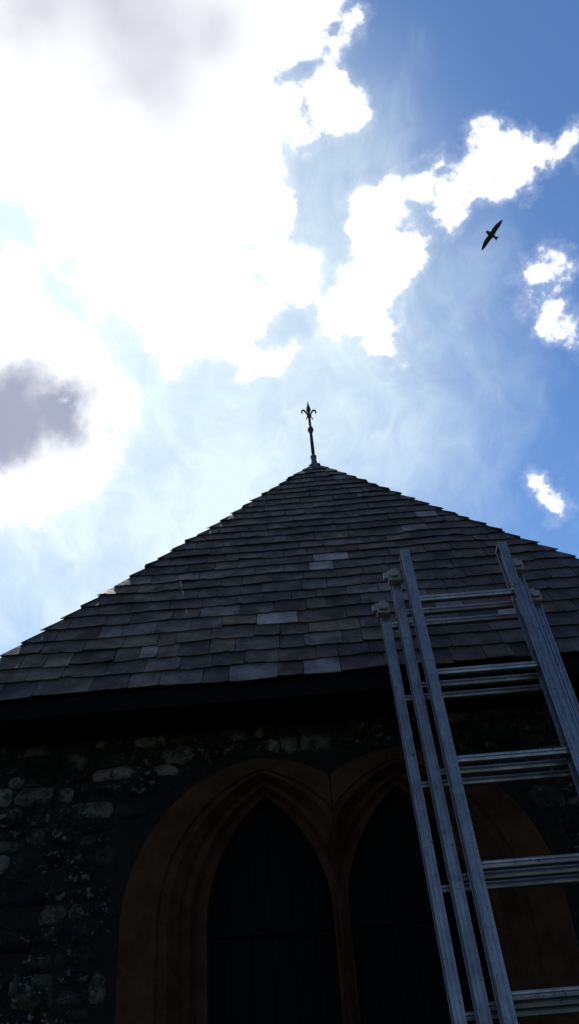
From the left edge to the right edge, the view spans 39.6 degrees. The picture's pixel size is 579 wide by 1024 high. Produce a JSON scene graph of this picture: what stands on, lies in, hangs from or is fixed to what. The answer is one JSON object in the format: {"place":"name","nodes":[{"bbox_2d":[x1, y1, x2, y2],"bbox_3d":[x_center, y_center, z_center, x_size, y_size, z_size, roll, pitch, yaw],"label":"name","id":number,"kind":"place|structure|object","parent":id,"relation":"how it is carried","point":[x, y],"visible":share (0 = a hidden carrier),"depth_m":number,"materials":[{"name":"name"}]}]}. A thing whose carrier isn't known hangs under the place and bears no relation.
{"place":"outdoors","nodes":[
{"label":"outdoors","id":0,"kind":"place"},
{"bbox_2d":[0,401,578,1023],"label":"stone chapel","id":1,"kind":"structure","parent":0,"point":[206,811],"depth_m":3.08,"materials":[{"name":"stone"}]},
{"bbox_2d":[209,791,494,1023],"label":"arched doors","id":2,"kind":"structure","parent":1,"relation":"in","point":[273,952],"depth_m":2.96,"materials":[{"name":"paint"}]},
{"bbox_2d":[372,541,578,1023],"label":"extension ladder","id":3,"kind":"object","parent":1,"relation":"on","point":[480,879],"visible":1,"depth_m":2.55,"materials":[{"name":"metal"}]},
{"bbox_2d":[0,0,578,657],"label":"sky","id":4,"kind":"structure","parent":0,"point":[219,219],"materials":[{"name":"blue"}]},
{"bbox_2d":[482,220,502,249],"bbox_3d":[5.087,-6.972,20.232,0.356,0.092,0.860,34,-67,1],"label":"flying bird","id":5,"kind":"object","parent":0,"point":[491,234],"visible":1,"depth_m":20.20}
]}

